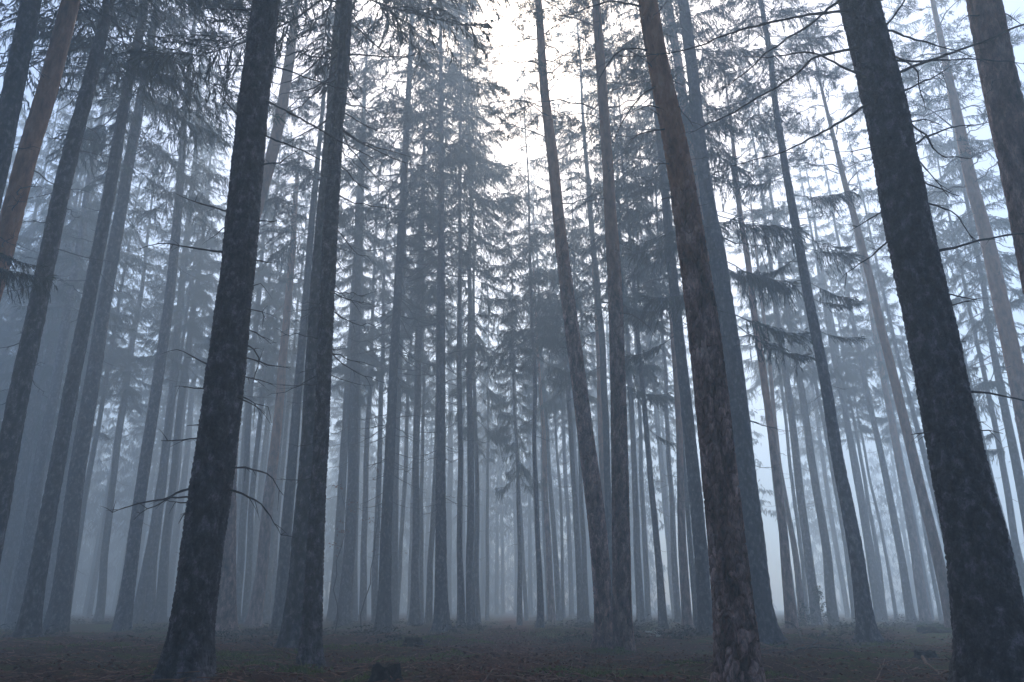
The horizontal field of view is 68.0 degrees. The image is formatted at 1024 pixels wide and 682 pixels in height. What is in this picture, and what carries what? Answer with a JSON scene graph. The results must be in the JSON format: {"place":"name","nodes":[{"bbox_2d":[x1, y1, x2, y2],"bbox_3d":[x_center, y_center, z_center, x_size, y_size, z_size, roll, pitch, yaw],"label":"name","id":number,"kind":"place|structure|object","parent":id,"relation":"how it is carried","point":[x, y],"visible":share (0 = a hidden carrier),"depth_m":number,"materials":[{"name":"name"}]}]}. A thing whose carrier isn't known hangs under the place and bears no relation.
{"place":"outdoors","nodes":[
{"label":"outdoors","id":0,"kind":"place"},
{"bbox_2d":[0,610,952,681],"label":"ground","id":1,"kind":"structure","parent":0,"point":[508,617],"depth_m":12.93,"materials":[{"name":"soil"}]},
{"bbox_2d":[0,61,77,454],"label":"spruce tree","id":2,"kind":"object","parent":1,"relation":"on","point":[40,171],"visible":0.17,"depth_m":43.85,"materials":[{"name":"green plant"}]},
{"bbox_2d":[0,143,109,616],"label":"spruce tree","id":3,"kind":"object","parent":1,"relation":"on","point":[7,339],"visible":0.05,"depth_m":39.07,"materials":[{"name":"grey plant"}]},
{"bbox_2d":[0,101,114,624],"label":"spruce tree","id":4,"kind":"object","parent":1,"relation":"on","point":[11,556],"visible":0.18,"depth_m":36.24,"materials":[{"name":"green plant"}]},
{"bbox_2d":[0,5,117,590],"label":"spruce tree","id":5,"kind":"object","parent":1,"relation":"on","point":[31,407],"visible":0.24,"depth_m":36.02,"materials":[{"name":"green plant"}]},
{"bbox_2d":[0,77,151,499],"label":"spruce tree","id":6,"kind":"object","parent":1,"relation":"on","point":[102,435],"visible":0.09,"depth_m":41.03,"materials":[{"name":"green plant"}]},
{"bbox_2d":[2,9,150,628],"bbox_3d":[-18.521,-2.962,32.654,5.380,29.450,4.822,-4,-20,12],"label":"spruce tree","id":7,"kind":"object","parent":1,"relation":"on","point":[67,296],"visible":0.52,"depth_m":31.45,"materials":[{"name":"green plant"}]},
{"bbox_2d":[42,102,144,622],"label":"spruce tree","id":8,"kind":"object","parent":1,"relation":"on","point":[52,566],"visible":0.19,"depth_m":39.82,"materials":[{"name":"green plant"}]},
{"bbox_2d":[55,120,168,622],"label":"spruce tree","id":9,"kind":"object","parent":1,"relation":"on","point":[111,346],"visible":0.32,"depth_m":41.69,"materials":[{"name":"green plant"}]},
{"bbox_2d":[85,283,149,617],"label":"spruce tree","id":10,"kind":"object","parent":1,"relation":"on","point":[93,590],"visible":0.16,"depth_m":57.50,"materials":[{"name":"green plant"}]},
{"bbox_2d":[0,0,245,638],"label":"spruce tree","id":11,"kind":"object","parent":1,"relation":"on","point":[29,621],"visible":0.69,"depth_m":20.38,"materials":[{"name":"grey plant"}]},
{"bbox_2d":[79,137,173,622],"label":"spruce tree","id":12,"kind":"object","parent":1,"relation":"on","point":[99,614],"visible":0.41,"depth_m":42.02,"materials":[{"name":"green plant"}]},
{"bbox_2d":[43,0,226,632],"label":"spruce tree","id":13,"kind":"object","parent":1,"relation":"on","point":[59,605],"visible":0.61,"depth_m":24.30,"materials":[{"name":"grey plant"}]},
{"bbox_2d":[0,0,280,307],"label":"spruce tree","id":14,"kind":"object","parent":1,"relation":"on","point":[28,15],"visible":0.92,"depth_m":14.64,"materials":[{"name":"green plant"}]},
{"bbox_2d":[0,0,302,562],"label":"spruce tree","id":15,"kind":"object","parent":1,"relation":"on","point":[15,413],"visible":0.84,"depth_m":16.55,"materials":[{"name":"grey plant"}]},
{"bbox_2d":[0,0,334,300],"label":"spruce tree","id":16,"kind":"object","parent":1,"relation":"on","point":[12,212],"visible":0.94,"depth_m":14.98,"materials":[{"name":"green plant"}]},
{"bbox_2d":[110,1,236,631],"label":"spruce tree","id":17,"kind":"object","parent":1,"relation":"on","point":[123,618],"visible":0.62,"depth_m":28.69,"materials":[{"name":"grey plant"}]},
{"bbox_2d":[131,230,219,555],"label":"spruce tree","id":18,"kind":"object","parent":1,"relation":"on","point":[183,423],"visible":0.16,"depth_m":51.99,"materials":[{"name":"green plant"}]},
{"bbox_2d":[129,144,225,623],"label":"spruce tree","id":19,"kind":"object","parent":1,"relation":"on","point":[139,605],"visible":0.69,"depth_m":39.47,"materials":[{"name":"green plant"}]},
{"bbox_2d":[137,27,224,622],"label":"spruce tree","id":20,"kind":"object","parent":1,"relation":"on","point":[149,607],"visible":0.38,"depth_m":41.21,"materials":[{"name":"green plant"}]},
{"bbox_2d":[149,284,214,618],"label":"spruce tree","id":21,"kind":"object","parent":1,"relation":"on","point":[176,528],"visible":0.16,"depth_m":56.37,"materials":[{"name":"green plant"}]},
{"bbox_2d":[140,99,245,621],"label":"spruce tree","id":22,"kind":"object","parent":1,"relation":"on","point":[160,612],"visible":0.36,"depth_m":40.32,"materials":[{"name":"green plant"}]},
{"bbox_2d":[101,0,385,681],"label":"spruce tree","id":23,"kind":"object","parent":1,"relation":"on","point":[189,644],"visible":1,"depth_m":8.46,"materials":[{"name":"brown plant"}]},
{"bbox_2d":[236,116,298,623],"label":"spruce tree","id":24,"kind":"object","parent":1,"relation":"on","point":[240,564],"visible":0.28,"depth_m":39.85,"materials":[{"name":"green plant"}]},
{"bbox_2d":[241,124,303,623],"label":"spruce tree","id":25,"kind":"object","parent":1,"relation":"on","point":[249,553],"visible":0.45,"depth_m":40.21,"materials":[{"name":"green plant"}]},
{"bbox_2d":[241,245,306,593],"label":"spruce tree","id":26,"kind":"object","parent":1,"relation":"on","point":[257,519],"visible":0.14,"depth_m":50.64,"materials":[{"name":"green plant"}]},
{"bbox_2d":[242,143,314,623],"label":"spruce tree","id":27,"kind":"object","parent":1,"relation":"on","point":[267,607],"visible":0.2,"depth_m":42.20,"materials":[{"name":"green plant"}]},
{"bbox_2d":[186,0,379,634],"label":"spruce tree","id":28,"kind":"object","parent":1,"relation":"on","point":[226,617],"visible":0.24,"depth_m":27.60,"materials":[{"name":"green plant"}]},
{"bbox_2d":[253,184,337,618],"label":"spruce tree","id":29,"kind":"object","parent":1,"relation":"on","point":[280,486],"visible":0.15,"depth_m":44.02,"materials":[{"name":"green plant"}]},
{"bbox_2d":[222,0,380,629],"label":"spruce tree","id":30,"kind":"object","parent":1,"relation":"on","point":[284,552],"visible":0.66,"depth_m":29.22,"materials":[{"name":"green plant"}]},
{"bbox_2d":[243,129,364,627],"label":"spruce tree","id":31,"kind":"object","parent":1,"relation":"on","point":[255,611],"visible":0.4,"depth_m":33.28,"materials":[{"name":"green plant"}]},
{"bbox_2d":[113,0,509,667],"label":"spruce tree","id":32,"kind":"object","parent":1,"relation":"on","point":[311,640],"visible":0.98,"depth_m":13.20,"materials":[{"name":"grey plant"}]},
{"bbox_2d":[325,144,380,621],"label":"spruce tree","id":33,"kind":"object","parent":1,"relation":"on","point":[338,540],"visible":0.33,"depth_m":41.61,"materials":[{"name":"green plant"}]},
{"bbox_2d":[198,0,509,648],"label":"spruce tree","id":34,"kind":"object","parent":1,"relation":"on","point":[289,633],"visible":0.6,"depth_m":15.57,"materials":[{"name":"grey plant"}]},
{"bbox_2d":[333,177,386,620],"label":"spruce tree","id":35,"kind":"object","parent":1,"relation":"on","point":[355,588],"visible":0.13,"depth_m":43.76,"materials":[{"name":"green plant"}]},
{"bbox_2d":[336,137,393,620],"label":"spruce tree","id":36,"kind":"object","parent":1,"relation":"on","point":[363,571],"visible":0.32,"depth_m":41.21,"materials":[{"name":"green plant"}]},
{"bbox_2d":[330,32,401,625],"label":"spruce tree","id":37,"kind":"object","parent":1,"relation":"on","point":[345,596],"visible":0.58,"depth_m":35.12,"materials":[{"name":"green plant"}]},
{"bbox_2d":[341,117,414,622],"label":"spruce tree","id":38,"kind":"object","parent":1,"relation":"on","point":[383,340],"visible":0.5,"depth_m":40.70,"materials":[{"name":"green plant"}]},
{"bbox_2d":[274,0,514,631],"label":"spruce tree","id":39,"kind":"object","parent":1,"relation":"on","point":[384,609],"visible":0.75,"depth_m":30.48,"materials":[{"name":"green plant"}]},
{"bbox_2d":[372,127,429,621],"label":"spruce tree","id":40,"kind":"object","parent":1,"relation":"on","point":[394,576],"visible":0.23,"depth_m":39.85,"materials":[{"name":"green plant"}]},
{"bbox_2d":[398,227,434,617],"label":"spruce tree","id":41,"kind":"object","parent":1,"relation":"on","point":[403,502],"visible":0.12,"depth_m":43.36,"materials":[{"name":"grey plant"}]},
{"bbox_2d":[385,31,449,625],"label":"spruce tree","id":42,"kind":"object","parent":1,"relation":"on","point":[414,618],"visible":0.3,"depth_m":34.67,"materials":[{"name":"grey plant"}]},
{"bbox_2d":[401,156,435,621],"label":"spruce tree","id":43,"kind":"object","parent":1,"relation":"on","point":[421,547],"visible":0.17,"depth_m":41.31,"materials":[{"name":"grey plant"}]},
{"bbox_2d":[403,102,466,623],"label":"spruce tree","id":44,"kind":"object","parent":1,"relation":"on","point":[429,606],"visible":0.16,"depth_m":37.63,"materials":[{"name":"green plant"}]},
{"bbox_2d":[344,0,528,631],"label":"spruce tree","id":45,"kind":"object","parent":1,"relation":"on","point":[441,616],"visible":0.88,"depth_m":30.30,"materials":[{"name":"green plant"}]},
{"bbox_2d":[424,306,466,616],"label":"spruce tree","id":46,"kind":"object","parent":1,"relation":"on","point":[449,493],"visible":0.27,"depth_m":61.85,"materials":[{"name":"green plant"}]},
{"bbox_2d":[396,0,533,627],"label":"spruce tree","id":47,"kind":"object","parent":1,"relation":"on","point":[481,241],"visible":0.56,"depth_m":32.32,"materials":[{"name":"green plant"}]},
{"bbox_2d":[407,6,539,625],"bbox_3d":[-1.799,-3.671,35.447,6.314,32.450,6.518,0,-19,0],"label":"spruce tree","id":48,"kind":"object","parent":1,"relation":"on","point":[469,574],"visible":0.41,"depth_m":34.10,"materials":[{"name":"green plant"}]},
{"bbox_2d":[2,328,946,615],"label":"wood","id":49,"kind":"object","parent":1,"relation":"on","point":[120,520],"visible":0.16,"depth_m":83.91,"materials":[{"name":"grey plant"}]},
{"bbox_2d":[0,614,951,648],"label":"undergrowth","id":50,"kind":"object","parent":1,"relation":"on","point":[566,638],"visible":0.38,"depth_m":20.88,"materials":[{"name":"plant"}]},
{"bbox_2d":[445,97,514,623],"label":"spruce tree","id":51,"kind":"object","parent":1,"relation":"on","point":[477,448],"visible":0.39,"depth_m":37.87,"materials":[{"name":"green plant"}]},
{"bbox_2d":[463,240,512,620],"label":"spruce tree","id":52,"kind":"object","parent":1,"relation":"on","point":[480,430],"visible":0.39,"depth_m":49.46,"materials":[{"name":"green plant"}]},
{"bbox_2d":[45,625,931,681],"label":"moss","id":53,"kind":"object","parent":1,"relation":"on","point":[298,668],"visible":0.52,"depth_m":11.32,"materials":[{"name":"green plant"}]},
{"bbox_2d":[494,290,532,620],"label":"spruce tree","id":54,"kind":"object","parent":1,"relation":"on","point":[526,614],"visible":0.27,"depth_m":49.24,"materials":[{"name":"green plant"}]},
{"bbox_2d":[487,181,545,624],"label":"spruce tree","id":55,"kind":"object","parent":1,"relation":"on","point":[521,469],"visible":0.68,"depth_m":37.25,"materials":[{"name":"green plant"}]},
{"bbox_2d":[462,65,583,627],"bbox_3d":[0.927,-1.022,32.383,5.009,25.450,5.564,11,-22,-30],"label":"spruce tree","id":56,"kind":"object","parent":1,"relation":"on","point":[531,354],"visible":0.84,"depth_m":32.09,"materials":[{"name":"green plant"}]},
{"bbox_2d":[500,184,563,623],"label":"spruce tree","id":57,"kind":"object","parent":1,"relation":"on","point":[550,595],"visible":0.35,"depth_m":38.77,"materials":[{"name":"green plant"}]},
{"bbox_2d":[455,0,633,648],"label":"pine tree","id":58,"kind":"object","parent":1,"relation":"on","point":[600,566],"visible":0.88,"depth_m":18.48,"materials":[{"name":"brown plant"}]},
{"bbox_2d":[517,155,571,620],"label":"spruce tree","id":59,"kind":"object","parent":1,"relation":"on","point":[559,613],"visible":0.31,"depth_m":44.10,"materials":[{"name":"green plant"}]},
{"bbox_2d":[521,250,575,617],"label":"spruce tree","id":60,"kind":"object","parent":1,"relation":"on","point":[561,533],"visible":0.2,"depth_m":48.94,"materials":[{"name":"grey plant"}]},
{"bbox_2d":[537,242,577,617],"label":"spruce tree","id":61,"kind":"object","parent":1,"relation":"on","point":[563,451],"visible":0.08,"depth_m":56.81,"materials":[{"name":"grey plant"}]},
{"bbox_2d":[533,94,596,624],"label":"spruce tree","id":62,"kind":"object","parent":1,"relation":"on","point":[580,600],"visible":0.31,"depth_m":38.37,"materials":[{"name":"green plant"}]},
{"bbox_2d":[537,144,600,622],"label":"spruce tree","id":63,"kind":"object","parent":1,"relation":"on","point":[584,564],"visible":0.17,"depth_m":39.74,"materials":[{"name":"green plant"}]},
{"bbox_2d":[473,0,692,651],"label":"pine tree","id":64,"kind":"object","parent":1,"relation":"on","point":[622,628],"visible":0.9,"depth_m":17.08,"materials":[{"name":"brown plant"}]},
{"bbox_2d":[507,6,679,591],"bbox_3d":[3.317,-3.625,32.542,7.141,30.450,8.023,-6,-20,16],"label":"spruce tree","id":65,"kind":"object","parent":1,"relation":"on","point":[605,409],"visible":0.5,"depth_m":31.93,"materials":[{"name":"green plant"}]},
{"bbox_2d":[568,166,620,507],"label":"spruce tree","id":66,"kind":"object","parent":1,"relation":"on","point":[600,427],"visible":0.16,"depth_m":36.86,"materials":[{"name":"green plant"}]},
{"bbox_2d":[569,10,683,628],"bbox_3d":[5.229,-2.873,32.986,5.614,29.450,5.244,0,-19,0],"label":"spruce tree","id":67,"kind":"object","parent":1,"relation":"on","point":[662,611],"visible":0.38,"depth_m":31.74,"materials":[{"name":"green plant"}]},
{"bbox_2d":[596,91,661,621],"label":"spruce tree","id":68,"kind":"object","parent":1,"relation":"on","point":[640,611],"visible":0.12,"depth_m":36.78,"materials":[{"name":"grey plant"}]},
{"bbox_2d":[607,176,672,621],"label":"spruce tree","id":69,"kind":"object","parent":1,"relation":"on","point":[645,560],"visible":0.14,"depth_m":43.28,"materials":[{"name":"grey plant"}]},
{"bbox_2d":[557,0,765,681],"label":"pine tree","id":70,"kind":"object","parent":1,"relation":"on","point":[737,657],"visible":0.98,"depth_m":8.01,"materials":[{"name":"brown plant"}]},
{"bbox_2d":[626,224,696,617],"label":"spruce tree","id":71,"kind":"object","parent":1,"relation":"on","point":[656,425],"visible":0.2,"depth_m":55.37,"materials":[{"name":"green plant"}]},
{"bbox_2d":[632,117,693,621],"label":"spruce tree","id":72,"kind":"object","parent":1,"relation":"on","point":[674,564],"visible":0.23,"depth_m":39.40,"materials":[{"name":"grey plant"}]},
{"bbox_2d":[599,66,736,629],"bbox_3d":[6.654,-0.941,30.860,6.119,24.450,5.882,0,-19,0],"label":"pine tree","id":73,"kind":"object","parent":1,"relation":"on","point":[686,615],"visible":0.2,"depth_m":28.57,"materials":[{"name":"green plant"}]},
{"bbox_2d":[556,0,792,635],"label":"spruce tree","id":74,"kind":"object","parent":1,"relation":"on","point":[703,589],"visible":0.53,"depth_m":24.24,"materials":[{"name":"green plant"}]},
{"bbox_2d":[621,46,743,628],"bbox_3d":[7.152,-2.422,32.687,5.636,28.450,4.996,-12,-22,30],"label":"spruce tree","id":75,"kind":"object","parent":1,"relation":"on","point":[690,555],"visible":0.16,"depth_m":30.26,"materials":[{"name":"grey plant"}]},
{"bbox_2d":[612,0,765,265],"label":"pine tree","id":76,"kind":"object","parent":1,"relation":"on","point":[678,60],"visible":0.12,"depth_m":29.78,"materials":[{"name":"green plant"}]},
{"bbox_2d":[607,0,816,643],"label":"spruce tree","id":77,"kind":"object","parent":1,"relation":"on","point":[769,631],"visible":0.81,"depth_m":20.60,"materials":[{"name":"grey plant"}]},
{"bbox_2d":[659,43,817,628],"bbox_3d":[9.044,-1.231,28.742,6.620,23.450,6.006,0,-19,0],"label":"pine tree","id":78,"kind":"object","parent":1,"relation":"on","point":[790,612],"visible":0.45,"depth_m":28.17,"materials":[{"name":"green plant"}]},
{"bbox_2d":[727,214,798,617],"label":"spruce tree","id":79,"kind":"object","parent":1,"relation":"on","point":[757,383],"visible":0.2,"depth_m":52.52,"materials":[{"name":"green plant"}]},
{"bbox_2d":[725,168,807,624],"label":"pine tree","id":80,"kind":"object","parent":1,"relation":"on","point":[798,579],"visible":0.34,"depth_m":34.70,"materials":[{"name":"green plant"}]},
{"bbox_2d":[739,64,823,624],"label":"spruce tree","id":81,"kind":"object","parent":1,"relation":"on","point":[807,549],"visible":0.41,"depth_m":36.70,"materials":[{"name":"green plant"}]},
{"bbox_2d":[752,180,811,621],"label":"spruce tree","id":82,"kind":"object","parent":1,"relation":"on","point":[777,406],"visible":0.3,"depth_m":44.12,"materials":[{"name":"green plant"}]},
{"bbox_2d":[694,0,885,642],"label":"spruce tree","id":83,"kind":"object","parent":1,"relation":"on","point":[866,628],"visible":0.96,"depth_m":21.36,"materials":[{"name":"green plant"}]},
{"bbox_2d":[748,68,842,624],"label":"spruce tree","id":84,"kind":"object","parent":1,"relation":"on","point":[830,596],"visible":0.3,"depth_m":37.67,"materials":[{"name":"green plant"}]},
{"bbox_2d":[780,174,855,622],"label":"spruce tree","id":85,"kind":"object","parent":1,"relation":"on","point":[820,405],"visible":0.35,"depth_m":44.86,"materials":[{"name":"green plant"}]},
{"bbox_2d":[613,0,1023,681],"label":"spruce tree","id":86,"kind":"object","parent":1,"relation":"on","point":[987,606],"visible":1,"depth_m":7.49,"materials":[{"name":"brown plant"}]},
{"bbox_2d":[784,249,853,616],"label":"spruce tree","id":87,"kind":"object","parent":1,"relation":"on","point":[821,449],"visible":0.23,"depth_m":59.72,"materials":[{"name":"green plant"}]},
{"bbox_2d":[786,150,887,620],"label":"spruce tree","id":88,"kind":"object","parent":1,"relation":"on","point":[833,326],"visible":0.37,"depth_m":48.21,"materials":[{"name":"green plant"}]},
{"bbox_2d":[793,144,884,621],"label":"spruce tree","id":89,"kind":"object","parent":1,"relation":"on","point":[876,600],"visible":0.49,"depth_m":44.58,"materials":[{"name":"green plant"}]},
{"bbox_2d":[755,0,951,627],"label":"pine tree","id":90,"kind":"object","parent":1,"relation":"on","point":[939,565],"visible":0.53,"depth_m":28.16,"materials":[{"name":"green plant"}]},
{"bbox_2d":[826,261,888,618],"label":"spruce tree","id":91,"kind":"object","parent":1,"relation":"on","point":[856,431],"visible":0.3,"depth_m":49.18,"materials":[{"name":"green plant"}]},
{"bbox_2d":[831,310,898,618],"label":"spruce tree","id":92,"kind":"object","parent":1,"relation":"on","point":[894,606],"visible":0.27,"depth_m":52.22,"materials":[{"name":"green plant"}]},
{"bbox_2d":[814,127,918,622],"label":"spruce tree","id":93,"kind":"object","parent":1,"relation":"on","point":[910,615],"visible":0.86,"depth_m":42.87,"materials":[{"name":"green plant"}]},
{"bbox_2d":[838,206,933,621],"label":"pine tree","id":94,"kind":"object","parent":1,"relation":"on","point":[924,612],"visible":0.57,"depth_m":41.05,"materials":[{"name":"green plant"}]},
{"bbox_2d":[843,221,934,618],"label":"spruce tree","id":95,"kind":"object","parent":1,"relation":"on","point":[885,431],"visible":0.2,"depth_m":51.93,"materials":[{"name":"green plant"}]},
{"bbox_2d":[839,113,943,544],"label":"spruce tree","id":96,"kind":"object","parent":1,"relation":"on","point":[904,378],"visible":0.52,"depth_m":41.64,"materials":[{"name":"green plant"}]},
{"bbox_2d":[866,242,943,620],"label":"spruce tree","id":97,"kind":"object","parent":1,"relation":"on","point":[931,570],"visible":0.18,"depth_m":47.15,"materials":[{"name":"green plant"}]},
{"bbox_2d":[839,0,1023,598],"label":"spruce tree","id":98,"kind":"object","parent":1,"relation":"on","point":[931,153],"visible":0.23,"depth_m":36.65,"materials":[{"name":"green plant"}]},
{"bbox_2d":[842,0,1023,461],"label":"pine tree","id":99,"kind":"object","parent":1,"relation":"on","point":[1011,351],"visible":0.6,"depth_m":23.80,"materials":[{"name":"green plant"}]},
{"bbox_2d":[909,1,1023,544],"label":"spruce tree","id":100,"kind":"object","parent":1,"relation":"on","point":[988,319],"visible":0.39,"depth_m":32.72,"materials":[{"name":"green plant"}]},
{"bbox_2d":[917,79,1023,592],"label":"spruce tree","id":101,"kind":"object","parent":1,"relation":"on","point":[980,355],"visible":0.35,"depth_m":36.93,"materials":[{"name":"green plant"}]},
{"bbox_2d":[957,0,1023,293],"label":"pine tree","id":102,"kind":"object","parent":1,"relation":"on","point":[1003,96],"visible":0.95,"depth_m":9.80,"materials":[{"name":"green plant"}]},
{"bbox_2d":[0,0,1023,609],"label":"sky","id":103,"kind":"structure","parent":0,"point":[564,86],"materials":[{"name":"white"}]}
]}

